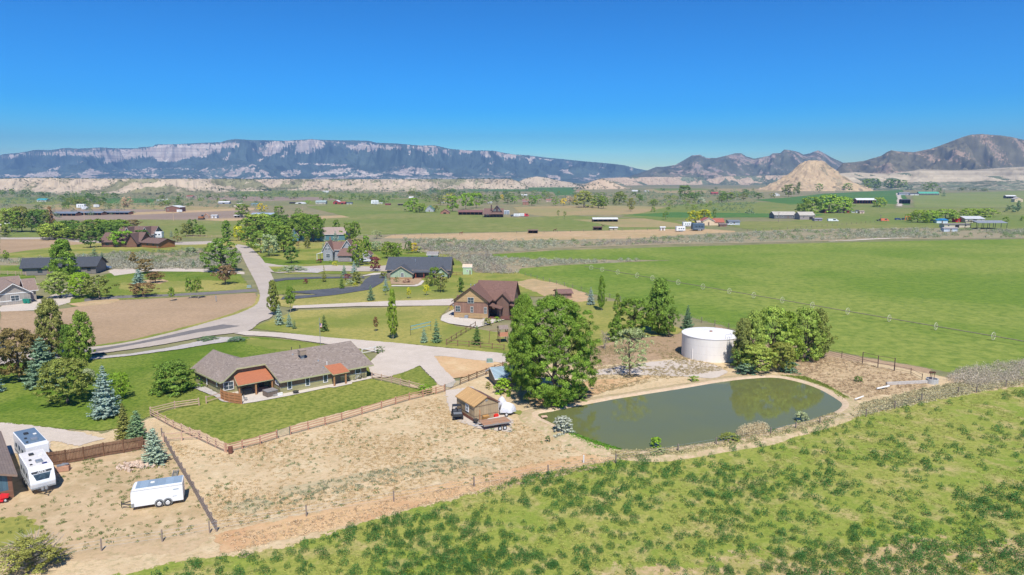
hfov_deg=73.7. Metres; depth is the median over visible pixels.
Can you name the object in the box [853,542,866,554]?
alfalfa clump
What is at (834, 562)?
alfalfa clump
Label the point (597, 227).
shed
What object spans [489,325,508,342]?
play tower
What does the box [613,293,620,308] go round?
poplar tree
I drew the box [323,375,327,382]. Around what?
window
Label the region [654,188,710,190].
field
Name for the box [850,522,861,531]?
alfalfa clump
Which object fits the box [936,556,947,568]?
alfalfa clump
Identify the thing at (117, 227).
leafy tree
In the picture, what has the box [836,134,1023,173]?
juniper mountain
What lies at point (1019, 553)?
alfalfa clump
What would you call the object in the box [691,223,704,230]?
coach
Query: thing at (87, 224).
leafy tree
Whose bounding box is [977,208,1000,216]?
willow tree
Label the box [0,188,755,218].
wild bushes
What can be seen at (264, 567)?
alfalfa clump
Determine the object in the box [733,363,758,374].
shrub
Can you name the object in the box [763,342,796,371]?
leafy tree
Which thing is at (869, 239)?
gravel patch
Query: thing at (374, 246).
leafy tree
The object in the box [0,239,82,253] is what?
dirt lot
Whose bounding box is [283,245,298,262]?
leafy tree
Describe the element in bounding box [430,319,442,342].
spruce tree
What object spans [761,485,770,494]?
alfalfa clump
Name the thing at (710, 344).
water tank
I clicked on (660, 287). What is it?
cottonwood tree
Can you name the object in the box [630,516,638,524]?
alfalfa clump
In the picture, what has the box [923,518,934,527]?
alfalfa clump
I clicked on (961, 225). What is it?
barn
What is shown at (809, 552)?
alfalfa clump
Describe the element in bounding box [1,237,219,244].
street
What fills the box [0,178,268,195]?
bluffs
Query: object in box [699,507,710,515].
alfalfa clump
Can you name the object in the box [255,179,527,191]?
bluffs
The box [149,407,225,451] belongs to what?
rail fence
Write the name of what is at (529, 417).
pond bank
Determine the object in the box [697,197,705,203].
shrub
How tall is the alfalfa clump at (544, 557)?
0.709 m
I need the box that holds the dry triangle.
[434,356,503,377]
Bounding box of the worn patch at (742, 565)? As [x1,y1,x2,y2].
[593,534,1023,574]
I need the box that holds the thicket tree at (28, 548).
[0,527,69,574]
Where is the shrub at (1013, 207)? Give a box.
[1003,205,1016,211]
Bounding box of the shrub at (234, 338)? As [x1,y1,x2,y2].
[227,336,249,341]
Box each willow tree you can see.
[413,203,425,212]
[571,190,599,206]
[612,192,626,203]
[686,210,699,222]
[698,209,712,218]
[801,196,824,212]
[814,194,845,212]
[835,196,855,212]
[872,197,886,206]
[905,210,929,222]
[919,210,941,221]
[932,209,959,220]
[957,208,984,215]
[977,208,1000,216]
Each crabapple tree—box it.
[127,282,159,295]
[144,271,165,282]
[210,265,236,283]
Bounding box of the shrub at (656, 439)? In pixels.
[651,437,661,448]
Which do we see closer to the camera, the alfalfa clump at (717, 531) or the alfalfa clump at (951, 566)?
the alfalfa clump at (951, 566)
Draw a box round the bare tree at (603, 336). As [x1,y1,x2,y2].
[599,331,609,348]
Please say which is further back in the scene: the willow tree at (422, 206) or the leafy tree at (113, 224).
the willow tree at (422, 206)
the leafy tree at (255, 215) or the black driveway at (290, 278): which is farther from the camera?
the leafy tree at (255, 215)
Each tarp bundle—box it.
[498,396,505,409]
[499,402,515,412]
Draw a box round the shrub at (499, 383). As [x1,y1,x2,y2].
[493,377,510,396]
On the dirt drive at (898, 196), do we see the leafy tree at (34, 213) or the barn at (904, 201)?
the barn at (904, 201)
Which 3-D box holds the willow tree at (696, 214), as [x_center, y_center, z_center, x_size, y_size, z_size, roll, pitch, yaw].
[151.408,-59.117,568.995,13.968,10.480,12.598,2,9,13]
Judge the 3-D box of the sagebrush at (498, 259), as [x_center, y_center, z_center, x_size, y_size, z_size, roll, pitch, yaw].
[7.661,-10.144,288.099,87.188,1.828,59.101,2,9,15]
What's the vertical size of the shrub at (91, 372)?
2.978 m
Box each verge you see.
[96,294,259,345]
[715,326,930,373]
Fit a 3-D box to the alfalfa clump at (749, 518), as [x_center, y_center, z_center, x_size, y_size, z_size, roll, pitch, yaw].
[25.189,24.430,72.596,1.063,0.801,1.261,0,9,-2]
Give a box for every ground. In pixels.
[0,183,1023,433]
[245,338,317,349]
[518,279,588,301]
[590,334,681,365]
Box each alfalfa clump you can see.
[190,557,202,568]
[231,565,244,573]
[238,550,249,558]
[246,551,259,562]
[258,563,269,573]
[285,545,295,555]
[295,565,305,574]
[298,543,309,553]
[313,544,326,553]
[319,550,329,559]
[337,546,349,556]
[339,556,348,565]
[345,521,357,530]
[347,524,357,532]
[350,564,361,574]
[361,550,372,558]
[370,554,380,563]
[372,524,382,533]
[374,543,385,555]
[385,538,395,547]
[390,531,399,539]
[393,515,403,525]
[394,537,404,547]
[394,548,404,558]
[396,539,405,548]
[400,563,412,574]
[401,518,412,527]
[404,529,414,539]
[407,548,419,559]
[415,528,424,537]
[416,534,425,541]
[421,513,430,523]
[421,552,431,561]
[422,540,431,549]
[423,566,430,574]
[432,530,442,541]
[433,522,444,531]
[438,535,451,546]
[441,554,451,564]
[442,563,453,573]
[443,545,456,557]
[445,516,454,525]
[448,557,460,569]
[452,544,462,552]
[454,566,465,574]
[456,552,466,563]
[460,545,470,554]
[467,539,476,546]
[471,511,481,520]
[472,565,484,574]
[474,554,486,567]
[477,531,489,540]
[481,549,493,558]
[483,544,496,555]
[493,558,500,567]
[495,547,508,559]
[500,530,510,541]
[502,559,513,570]
[509,553,521,566]
[523,549,535,560]
[539,555,547,563]
[540,474,550,483]
[543,506,553,516]
[546,524,557,532]
[547,560,558,569]
[551,500,559,509]
[555,475,563,483]
[577,543,588,552]
[581,555,591,566]
[596,505,604,515]
[599,524,608,533]
[606,469,616,475]
[610,514,620,522]
[619,518,629,527]
[620,503,630,512]
[625,566,636,574]
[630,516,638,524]
[638,499,648,509]
[645,555,655,564]
[661,471,670,479]
[662,523,672,532]
[668,560,679,569]
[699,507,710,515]
[711,511,719,521]
[714,505,725,513]
[714,526,724,536]
[715,468,724,476]
[715,490,725,500]
[718,535,728,544]
[719,521,728,530]
[721,492,733,501]
[734,536,744,546]
[736,521,747,531]
[738,477,748,486]
[744,513,752,522]
[747,542,759,552]
[750,489,761,498]
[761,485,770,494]
[761,494,770,502]
[761,561,772,572]
[761,564,772,571]
[771,548,782,557]
[774,535,785,544]
[775,527,786,537]
[775,544,786,553]
[777,551,789,560]
[778,562,789,574]
[790,524,800,533]
[790,554,805,563]
[794,547,808,558]
[796,551,806,561]
[803,547,816,557]
[804,558,817,566]
[814,561,826,571]
[824,539,838,550]
[824,550,835,558]
[827,558,842,567]
[834,546,846,557]
[836,478,848,486]
[836,566,851,574]
[841,547,853,559]
[847,532,862,542]
[848,559,862,569]
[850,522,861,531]
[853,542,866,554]
[860,527,874,537]
[863,517,875,526]
[863,558,879,570]
[868,565,879,574]
[877,522,889,531]
[878,563,891,574]
[891,559,903,568]
[893,553,905,562]
[893,565,904,574]
[900,540,913,551]
[901,532,913,543]
[904,514,916,522]
[908,553,924,563]
[910,550,924,560]
[918,541,931,549]
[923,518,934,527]
[924,536,934,543]
[924,562,938,573]
[926,563,936,572]
[929,549,944,557]
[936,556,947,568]
[941,538,955,547]
[942,563,959,574]
[953,540,966,551]
[958,551,973,559]
[959,554,971,564]
[962,561,978,573]
[967,493,980,500]
[975,536,988,547]
[976,496,988,506]
[995,548,1007,559]
[1007,566,1023,574]
[1013,548,1023,559]
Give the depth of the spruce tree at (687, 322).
164.50 m
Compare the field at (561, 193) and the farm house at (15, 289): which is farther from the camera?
the field at (561, 193)
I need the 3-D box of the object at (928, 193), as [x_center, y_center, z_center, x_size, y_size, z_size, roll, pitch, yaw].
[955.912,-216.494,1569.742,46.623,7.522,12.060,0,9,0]
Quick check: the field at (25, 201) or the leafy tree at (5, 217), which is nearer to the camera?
the leafy tree at (5, 217)
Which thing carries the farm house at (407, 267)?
on the lawn at (450, 291)
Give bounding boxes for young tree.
[167,287,174,296]
[185,277,194,298]
[192,277,203,298]
[282,286,294,311]
[373,316,378,326]
[423,284,430,294]
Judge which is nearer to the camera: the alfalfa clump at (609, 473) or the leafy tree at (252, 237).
the alfalfa clump at (609, 473)
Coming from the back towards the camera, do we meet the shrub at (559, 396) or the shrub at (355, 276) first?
the shrub at (355, 276)
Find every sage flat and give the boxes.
[0,247,234,273]
[362,228,1023,253]
[449,254,649,272]
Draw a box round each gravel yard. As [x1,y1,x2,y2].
[0,289,74,311]
[589,359,727,377]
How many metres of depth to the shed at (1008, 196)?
1296.02 m
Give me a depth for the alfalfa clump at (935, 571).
63.05 m
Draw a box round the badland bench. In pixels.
[840,167,1023,189]
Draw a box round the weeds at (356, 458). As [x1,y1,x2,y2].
[181,407,599,522]
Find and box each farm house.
[0,275,37,305]
[0,431,17,497]
[19,256,108,274]
[37,198,49,201]
[99,232,151,246]
[118,226,161,237]
[166,205,185,211]
[292,227,347,240]
[315,200,326,203]
[318,239,358,261]
[385,257,453,279]
[425,205,434,211]
[449,280,520,319]
[482,205,503,216]
[522,199,528,204]
[698,217,724,224]
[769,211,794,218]
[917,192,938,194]
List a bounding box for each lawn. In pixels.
[0,238,249,257]
[0,265,35,278]
[0,337,370,430]
[66,271,251,306]
[119,280,251,291]
[155,379,423,444]
[248,238,473,273]
[253,305,508,355]
[260,256,334,264]
[268,266,294,271]
[275,278,357,293]
[276,272,474,306]
[285,271,380,273]
[372,250,427,258]
[392,366,436,386]
[463,272,568,296]
[567,300,683,355]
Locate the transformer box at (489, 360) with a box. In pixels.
[486,358,493,362]
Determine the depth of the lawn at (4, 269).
269.31 m
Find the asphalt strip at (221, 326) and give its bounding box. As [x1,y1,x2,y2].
[53,324,236,356]
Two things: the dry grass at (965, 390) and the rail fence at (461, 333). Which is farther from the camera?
the rail fence at (461, 333)
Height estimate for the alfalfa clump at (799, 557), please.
0.894 m
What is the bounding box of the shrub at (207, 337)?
[196,336,218,341]
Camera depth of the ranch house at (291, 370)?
119.38 m
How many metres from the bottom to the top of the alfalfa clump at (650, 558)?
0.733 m
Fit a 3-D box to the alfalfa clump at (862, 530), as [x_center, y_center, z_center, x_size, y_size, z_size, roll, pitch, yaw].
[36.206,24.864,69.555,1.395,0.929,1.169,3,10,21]
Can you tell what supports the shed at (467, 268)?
on the lawn at (450, 291)
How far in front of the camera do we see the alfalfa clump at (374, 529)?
70.23 m
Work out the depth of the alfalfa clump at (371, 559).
64.67 m
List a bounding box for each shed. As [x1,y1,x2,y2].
[139,237,175,247]
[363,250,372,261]
[426,251,438,256]
[455,386,499,420]
[462,264,472,274]
[485,365,515,385]
[528,229,537,232]
[553,289,573,297]
[593,226,601,229]
[718,223,727,226]
[898,192,909,194]
[930,218,947,222]
[940,227,958,231]
[1003,195,1015,197]
[1011,197,1022,201]
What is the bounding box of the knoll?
[519,176,581,186]
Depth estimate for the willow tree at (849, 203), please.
731.07 m
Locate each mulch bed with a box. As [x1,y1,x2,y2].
[69,299,119,306]
[143,279,167,283]
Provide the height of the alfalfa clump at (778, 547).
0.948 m
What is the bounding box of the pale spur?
[578,179,631,188]
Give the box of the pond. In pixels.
[538,378,841,449]
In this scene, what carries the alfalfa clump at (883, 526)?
on the alfalfa pasture at (957, 469)
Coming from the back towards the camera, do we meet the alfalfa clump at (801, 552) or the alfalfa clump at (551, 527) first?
the alfalfa clump at (551, 527)
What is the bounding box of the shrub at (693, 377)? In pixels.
[688,375,698,381]
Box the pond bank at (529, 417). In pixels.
[518,374,860,461]
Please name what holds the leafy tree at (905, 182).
on the ground at (290, 207)
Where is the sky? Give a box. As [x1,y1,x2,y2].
[0,0,1023,169]
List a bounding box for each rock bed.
[89,337,239,359]
[293,267,327,272]
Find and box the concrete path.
[392,280,423,285]
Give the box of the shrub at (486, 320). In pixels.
[483,317,491,324]
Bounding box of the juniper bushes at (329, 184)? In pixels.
[0,175,779,194]
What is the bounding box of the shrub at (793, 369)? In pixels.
[779,361,800,374]
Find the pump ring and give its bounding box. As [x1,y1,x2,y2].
[926,371,938,384]
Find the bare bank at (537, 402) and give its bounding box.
[517,376,650,407]
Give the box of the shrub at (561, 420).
[552,415,574,437]
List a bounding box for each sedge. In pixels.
[567,432,620,449]
[780,374,849,398]
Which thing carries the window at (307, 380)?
in the ranch house at (291, 370)
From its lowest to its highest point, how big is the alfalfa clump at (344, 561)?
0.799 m
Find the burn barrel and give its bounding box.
[228,446,232,453]
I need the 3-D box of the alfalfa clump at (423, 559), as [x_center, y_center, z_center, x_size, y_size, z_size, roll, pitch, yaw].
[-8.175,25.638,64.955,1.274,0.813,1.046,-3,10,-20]
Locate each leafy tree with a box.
[0,207,17,231]
[0,211,9,226]
[0,328,42,380]
[7,210,25,231]
[8,205,28,231]
[21,208,39,231]
[25,210,42,231]
[31,356,94,403]
[32,209,48,224]
[36,222,69,239]
[36,271,75,297]
[38,212,55,227]
[47,223,69,237]
[59,220,79,232]
[60,229,83,239]
[66,222,99,236]
[67,223,77,236]
[67,271,92,297]
[74,224,92,240]
[79,230,102,247]
[80,275,119,298]
[83,218,104,229]
[94,222,119,235]
[95,222,116,232]
[97,227,117,235]
[101,219,132,226]
[101,226,119,233]
[108,371,131,399]
[110,230,131,244]
[118,223,130,228]
[119,196,132,205]
[127,219,142,225]
[133,258,153,272]
[179,223,193,235]
[184,219,197,235]
[192,225,206,235]
[232,225,244,240]
[234,203,249,216]
[235,218,255,231]
[237,226,262,243]
[241,213,269,230]
[243,222,260,237]
[246,232,269,252]
[250,217,286,232]
[250,219,276,235]
[254,234,280,255]
[255,213,288,226]
[256,203,268,210]
[257,220,287,239]
[268,225,299,251]
[272,214,288,220]
[273,219,298,226]
[274,206,284,213]
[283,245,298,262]
[287,212,313,235]
[299,214,325,241]
[339,222,356,238]
[346,239,370,264]
[348,221,360,236]
[369,256,380,270]
[371,241,383,250]
[372,230,381,236]
[381,241,392,257]
[387,242,398,256]
[392,243,405,256]
[404,241,411,252]
[410,243,417,251]
[423,275,431,284]
[429,267,438,285]
[432,272,448,291]
[435,198,445,204]
[445,195,459,210]
[457,193,474,208]
[470,192,483,207]
[482,195,492,203]
[491,195,500,201]
[502,195,512,202]
[525,195,535,203]
[551,196,560,205]
[592,195,605,207]
[599,196,608,208]
[609,297,658,336]
[627,198,634,209]
[657,306,680,336]
[678,185,691,196]
[687,192,702,197]
[721,193,735,199]
[741,343,778,372]
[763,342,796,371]
[781,184,796,196]
[794,202,816,211]
[843,183,852,189]
[862,179,871,187]
[871,178,881,189]
[884,178,894,187]
[890,179,901,187]
[897,180,906,186]
[920,182,930,190]
[921,213,931,222]
[926,183,937,191]
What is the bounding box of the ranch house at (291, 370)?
[190,341,373,394]
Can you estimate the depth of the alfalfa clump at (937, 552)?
65.49 m
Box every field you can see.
[0,197,65,204]
[7,226,44,237]
[52,209,291,219]
[101,198,153,202]
[228,190,407,198]
[302,199,444,204]
[384,229,734,240]
[462,187,577,191]
[513,205,663,215]
[554,192,574,194]
[579,218,690,226]
[621,202,895,220]
[628,212,822,217]
[646,189,778,192]
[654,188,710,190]
[724,221,939,228]
[753,208,1023,230]
[758,190,909,204]
[912,191,1023,206]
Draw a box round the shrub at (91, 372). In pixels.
[82,368,96,384]
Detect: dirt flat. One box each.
[42,205,252,210]
[187,196,337,200]
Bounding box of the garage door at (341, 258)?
[338,256,349,261]
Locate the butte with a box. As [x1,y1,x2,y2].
[756,160,872,190]
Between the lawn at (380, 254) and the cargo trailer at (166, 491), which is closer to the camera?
the cargo trailer at (166, 491)
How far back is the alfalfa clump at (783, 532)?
69.57 m
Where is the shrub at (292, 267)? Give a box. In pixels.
[279,265,307,271]
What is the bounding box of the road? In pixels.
[0,244,273,363]
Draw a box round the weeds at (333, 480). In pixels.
[227,458,494,514]
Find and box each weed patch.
[221,499,275,514]
[276,456,500,495]
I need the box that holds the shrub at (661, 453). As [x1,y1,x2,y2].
[652,447,666,454]
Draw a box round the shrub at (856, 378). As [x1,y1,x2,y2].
[854,376,863,381]
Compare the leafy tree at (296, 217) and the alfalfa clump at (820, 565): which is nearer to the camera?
the alfalfa clump at (820, 565)
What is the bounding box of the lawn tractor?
[0,493,9,501]
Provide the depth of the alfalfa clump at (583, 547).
66.64 m
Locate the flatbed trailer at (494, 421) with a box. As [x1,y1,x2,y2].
[473,417,510,430]
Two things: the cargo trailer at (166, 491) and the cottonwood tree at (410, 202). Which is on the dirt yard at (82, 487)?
the cargo trailer at (166, 491)
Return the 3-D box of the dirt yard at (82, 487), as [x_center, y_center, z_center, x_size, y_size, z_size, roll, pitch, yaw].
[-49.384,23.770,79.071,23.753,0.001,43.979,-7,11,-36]
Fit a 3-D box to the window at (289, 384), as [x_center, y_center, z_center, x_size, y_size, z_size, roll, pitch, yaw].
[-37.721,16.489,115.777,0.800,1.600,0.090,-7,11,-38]
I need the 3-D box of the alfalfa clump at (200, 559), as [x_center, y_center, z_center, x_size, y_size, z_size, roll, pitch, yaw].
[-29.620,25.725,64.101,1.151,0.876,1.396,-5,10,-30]
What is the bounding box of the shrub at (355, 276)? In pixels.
[351,271,361,283]
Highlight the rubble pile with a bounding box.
[116,460,164,471]
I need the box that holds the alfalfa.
[144,389,1023,574]
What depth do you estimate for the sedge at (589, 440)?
93.21 m
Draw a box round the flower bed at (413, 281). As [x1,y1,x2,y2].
[390,278,421,284]
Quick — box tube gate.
[277,427,289,435]
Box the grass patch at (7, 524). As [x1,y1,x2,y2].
[0,515,43,547]
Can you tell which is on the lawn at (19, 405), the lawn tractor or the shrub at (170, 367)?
the shrub at (170, 367)
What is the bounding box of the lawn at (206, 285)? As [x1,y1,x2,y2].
[119,280,251,291]
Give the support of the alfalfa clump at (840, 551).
on the alfalfa pasture at (957, 469)
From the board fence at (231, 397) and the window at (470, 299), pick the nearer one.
the board fence at (231, 397)
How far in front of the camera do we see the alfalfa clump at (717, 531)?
69.64 m
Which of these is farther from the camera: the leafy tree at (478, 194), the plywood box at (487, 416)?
the leafy tree at (478, 194)
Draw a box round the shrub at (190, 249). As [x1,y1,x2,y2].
[183,247,197,252]
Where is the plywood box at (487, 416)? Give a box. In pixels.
[482,414,489,419]
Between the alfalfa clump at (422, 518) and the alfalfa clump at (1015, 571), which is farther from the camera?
the alfalfa clump at (422, 518)
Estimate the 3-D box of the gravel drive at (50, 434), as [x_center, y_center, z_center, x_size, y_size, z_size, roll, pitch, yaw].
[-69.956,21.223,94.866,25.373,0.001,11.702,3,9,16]
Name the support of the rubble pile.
on the dirt yard at (82, 487)
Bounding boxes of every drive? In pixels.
[0,422,104,453]
[84,289,257,300]
[109,267,244,275]
[259,262,385,272]
[292,299,453,307]
[896,193,902,205]
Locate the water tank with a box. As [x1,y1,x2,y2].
[681,327,737,362]
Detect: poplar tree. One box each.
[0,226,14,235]
[2,250,9,258]
[46,206,54,224]
[128,252,138,261]
[221,220,232,238]
[266,280,280,314]
[304,236,310,246]
[332,219,339,226]
[363,235,372,252]
[386,288,398,334]
[457,277,463,290]
[597,275,606,309]
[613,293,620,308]
[796,182,801,193]
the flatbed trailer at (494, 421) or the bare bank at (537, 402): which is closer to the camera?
the flatbed trailer at (494, 421)
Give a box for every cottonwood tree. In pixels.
[31,297,63,357]
[42,238,81,275]
[54,324,79,357]
[63,309,95,360]
[199,238,241,271]
[403,198,426,210]
[502,293,546,386]
[511,294,601,406]
[607,316,623,340]
[645,278,676,333]
[731,317,756,365]
[733,308,767,365]
[754,305,794,360]
[768,310,805,360]
[788,307,827,361]
[805,307,838,357]
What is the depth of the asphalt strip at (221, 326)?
158.29 m
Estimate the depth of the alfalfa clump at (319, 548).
66.33 m
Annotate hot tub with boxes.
[262,387,277,396]
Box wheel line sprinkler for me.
[585,265,1023,341]
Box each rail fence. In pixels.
[6,271,26,275]
[149,398,199,415]
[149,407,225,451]
[161,428,216,531]
[162,431,200,441]
[205,393,219,403]
[225,430,277,452]
[289,384,444,434]
[371,372,424,388]
[446,339,503,348]
[447,321,475,342]
[460,361,508,384]
[830,349,861,361]
[862,352,895,367]
[894,366,922,377]
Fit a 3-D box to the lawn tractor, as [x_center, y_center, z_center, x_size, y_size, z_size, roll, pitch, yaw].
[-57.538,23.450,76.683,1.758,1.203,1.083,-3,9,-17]
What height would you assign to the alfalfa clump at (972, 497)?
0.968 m
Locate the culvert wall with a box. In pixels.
[886,380,927,384]
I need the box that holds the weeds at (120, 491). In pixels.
[0,448,208,557]
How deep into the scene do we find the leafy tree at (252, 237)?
335.44 m
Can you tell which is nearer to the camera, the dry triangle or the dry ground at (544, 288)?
the dry triangle
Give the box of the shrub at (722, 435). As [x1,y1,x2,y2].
[717,432,739,444]
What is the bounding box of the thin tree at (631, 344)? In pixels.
[613,327,653,375]
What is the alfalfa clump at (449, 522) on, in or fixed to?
on the alfalfa pasture at (957, 469)
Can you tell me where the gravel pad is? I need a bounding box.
[445,386,513,431]
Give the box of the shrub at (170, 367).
[148,358,204,397]
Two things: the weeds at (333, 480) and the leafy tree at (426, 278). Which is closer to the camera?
the weeds at (333, 480)
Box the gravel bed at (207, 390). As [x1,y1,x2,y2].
[192,384,233,402]
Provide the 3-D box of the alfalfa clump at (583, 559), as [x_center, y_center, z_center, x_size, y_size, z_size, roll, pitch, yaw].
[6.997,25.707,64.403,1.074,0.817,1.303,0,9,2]
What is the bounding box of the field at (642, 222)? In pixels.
[579,218,690,226]
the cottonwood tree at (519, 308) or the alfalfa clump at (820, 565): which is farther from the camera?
the cottonwood tree at (519, 308)
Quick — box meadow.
[137,205,708,237]
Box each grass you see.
[171,398,593,527]
[588,335,731,394]
[604,412,845,457]
[648,373,1023,450]
[735,421,769,436]
[791,356,925,398]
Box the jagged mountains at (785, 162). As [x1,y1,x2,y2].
[629,149,842,178]
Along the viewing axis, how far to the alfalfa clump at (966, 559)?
64.45 m
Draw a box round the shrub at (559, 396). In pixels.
[545,387,566,410]
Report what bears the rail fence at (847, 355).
on the embankment
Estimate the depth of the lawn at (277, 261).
301.96 m
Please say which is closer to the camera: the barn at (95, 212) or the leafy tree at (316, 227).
the leafy tree at (316, 227)
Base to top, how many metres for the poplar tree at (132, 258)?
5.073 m
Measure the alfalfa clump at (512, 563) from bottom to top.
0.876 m
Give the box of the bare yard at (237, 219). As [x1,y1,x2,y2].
[206,215,345,220]
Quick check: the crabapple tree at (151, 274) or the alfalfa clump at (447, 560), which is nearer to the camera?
the alfalfa clump at (447, 560)
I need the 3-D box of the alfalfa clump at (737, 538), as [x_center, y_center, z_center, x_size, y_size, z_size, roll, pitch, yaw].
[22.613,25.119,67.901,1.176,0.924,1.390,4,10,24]
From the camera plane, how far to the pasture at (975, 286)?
231.83 m
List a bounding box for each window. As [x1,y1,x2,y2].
[10,295,19,300]
[223,381,233,390]
[287,381,291,389]
[305,378,309,385]
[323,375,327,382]
[355,368,360,373]
[455,306,459,311]
[468,297,473,302]
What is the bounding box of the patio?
[230,376,370,403]
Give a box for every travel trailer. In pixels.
[13,427,49,456]
[19,449,55,492]
[76,204,85,208]
[154,231,163,237]
[371,200,378,203]
[675,226,684,231]
[682,222,690,226]
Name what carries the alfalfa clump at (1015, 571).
on the alfalfa pasture at (957, 469)
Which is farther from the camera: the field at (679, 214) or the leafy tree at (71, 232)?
the field at (679, 214)
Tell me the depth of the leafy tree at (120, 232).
364.79 m
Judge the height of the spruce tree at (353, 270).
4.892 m
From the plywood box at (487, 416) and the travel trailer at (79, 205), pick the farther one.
the travel trailer at (79, 205)
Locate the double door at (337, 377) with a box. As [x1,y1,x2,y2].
[332,374,340,383]
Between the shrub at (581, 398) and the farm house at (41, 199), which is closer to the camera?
the shrub at (581, 398)
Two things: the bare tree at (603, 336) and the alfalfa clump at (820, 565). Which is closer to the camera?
the alfalfa clump at (820, 565)
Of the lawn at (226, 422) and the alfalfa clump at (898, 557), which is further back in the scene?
the lawn at (226, 422)
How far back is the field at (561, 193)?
1735.76 m
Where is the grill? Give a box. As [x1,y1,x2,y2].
[241,387,253,395]
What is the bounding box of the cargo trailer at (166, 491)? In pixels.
[121,475,184,507]
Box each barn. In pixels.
[53,212,80,215]
[78,211,106,214]
[105,211,133,213]
[218,201,230,203]
[440,209,449,213]
[458,210,482,214]
[591,217,617,221]
[794,212,814,219]
[853,198,875,203]
[899,199,910,203]
[939,223,969,227]
[959,216,984,222]
[965,220,1006,228]
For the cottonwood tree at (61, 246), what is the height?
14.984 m
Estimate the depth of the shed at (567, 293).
209.16 m
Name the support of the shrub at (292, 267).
on the lawn at (347, 272)
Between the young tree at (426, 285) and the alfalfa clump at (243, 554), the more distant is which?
the young tree at (426, 285)
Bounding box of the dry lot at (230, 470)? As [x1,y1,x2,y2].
[0,356,1023,574]
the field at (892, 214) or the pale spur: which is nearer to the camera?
the field at (892, 214)
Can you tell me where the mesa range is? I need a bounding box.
[0,139,646,182]
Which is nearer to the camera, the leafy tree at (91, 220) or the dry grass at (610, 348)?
the dry grass at (610, 348)
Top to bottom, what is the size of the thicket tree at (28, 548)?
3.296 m
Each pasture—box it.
[113,385,1023,574]
[492,239,1023,375]
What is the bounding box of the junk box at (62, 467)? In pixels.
[55,463,70,471]
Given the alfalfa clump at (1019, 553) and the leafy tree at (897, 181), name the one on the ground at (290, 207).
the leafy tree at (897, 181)
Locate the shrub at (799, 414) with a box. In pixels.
[794,411,809,421]
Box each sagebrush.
[0,247,239,267]
[0,247,241,268]
[400,238,674,273]
[403,227,1023,251]
[455,253,638,272]
[944,358,1023,386]
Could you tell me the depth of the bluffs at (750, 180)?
4478.79 m
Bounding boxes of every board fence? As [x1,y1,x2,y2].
[46,436,143,464]
[220,389,241,403]
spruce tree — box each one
[0,379,5,390]
[19,337,68,389]
[86,366,122,419]
[90,247,97,255]
[113,402,130,439]
[125,410,148,441]
[131,269,146,283]
[141,428,171,466]
[274,304,284,324]
[286,312,292,326]
[321,315,327,330]
[322,264,326,280]
[339,275,344,287]
[341,264,346,274]
[350,261,356,272]
[367,285,375,299]
[382,279,389,290]
[420,330,427,342]
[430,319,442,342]
[471,326,482,344]
[586,287,594,304]
[681,305,693,328]
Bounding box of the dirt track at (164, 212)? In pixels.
[131,208,254,214]
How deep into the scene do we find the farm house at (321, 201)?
994.48 m
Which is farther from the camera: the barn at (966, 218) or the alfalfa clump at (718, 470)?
the barn at (966, 218)
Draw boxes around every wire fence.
[1,378,1023,561]
[541,277,728,328]
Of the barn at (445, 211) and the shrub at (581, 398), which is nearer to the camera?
the shrub at (581, 398)
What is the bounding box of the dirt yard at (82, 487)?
[0,439,218,567]
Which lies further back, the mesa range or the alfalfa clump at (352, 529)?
the mesa range
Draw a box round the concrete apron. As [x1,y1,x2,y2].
[441,310,503,326]
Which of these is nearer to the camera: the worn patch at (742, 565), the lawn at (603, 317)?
the worn patch at (742, 565)
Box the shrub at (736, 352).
[730,349,746,371]
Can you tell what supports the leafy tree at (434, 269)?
on the lawn at (450, 291)
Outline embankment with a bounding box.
[776,357,929,398]
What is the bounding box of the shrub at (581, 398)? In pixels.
[568,384,587,401]
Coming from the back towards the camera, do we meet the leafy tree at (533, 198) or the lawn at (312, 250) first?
the leafy tree at (533, 198)
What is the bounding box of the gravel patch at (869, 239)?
[839,237,909,240]
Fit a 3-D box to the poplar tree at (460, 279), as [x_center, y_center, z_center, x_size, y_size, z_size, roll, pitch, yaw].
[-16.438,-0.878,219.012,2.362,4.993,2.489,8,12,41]
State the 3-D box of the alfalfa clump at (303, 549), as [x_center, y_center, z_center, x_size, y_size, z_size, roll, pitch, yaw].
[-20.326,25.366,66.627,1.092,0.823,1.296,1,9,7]
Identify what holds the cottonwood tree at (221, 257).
on the ground at (290, 207)
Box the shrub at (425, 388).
[416,384,433,394]
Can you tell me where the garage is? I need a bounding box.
[726,220,740,224]
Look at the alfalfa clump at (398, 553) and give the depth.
65.61 m
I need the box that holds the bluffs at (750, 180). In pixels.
[579,175,785,185]
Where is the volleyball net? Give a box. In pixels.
[410,321,430,334]
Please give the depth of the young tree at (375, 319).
162.46 m
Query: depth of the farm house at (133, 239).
366.91 m
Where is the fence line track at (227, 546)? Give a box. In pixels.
[214,453,612,555]
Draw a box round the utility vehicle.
[451,404,462,419]
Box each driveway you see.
[236,331,505,387]
[273,276,363,280]
[281,274,386,298]
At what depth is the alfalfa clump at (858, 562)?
63.76 m
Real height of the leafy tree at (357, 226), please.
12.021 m
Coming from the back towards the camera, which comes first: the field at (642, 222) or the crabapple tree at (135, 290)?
the field at (642, 222)
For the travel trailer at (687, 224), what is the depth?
520.17 m
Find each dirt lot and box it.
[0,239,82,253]
[0,293,257,346]

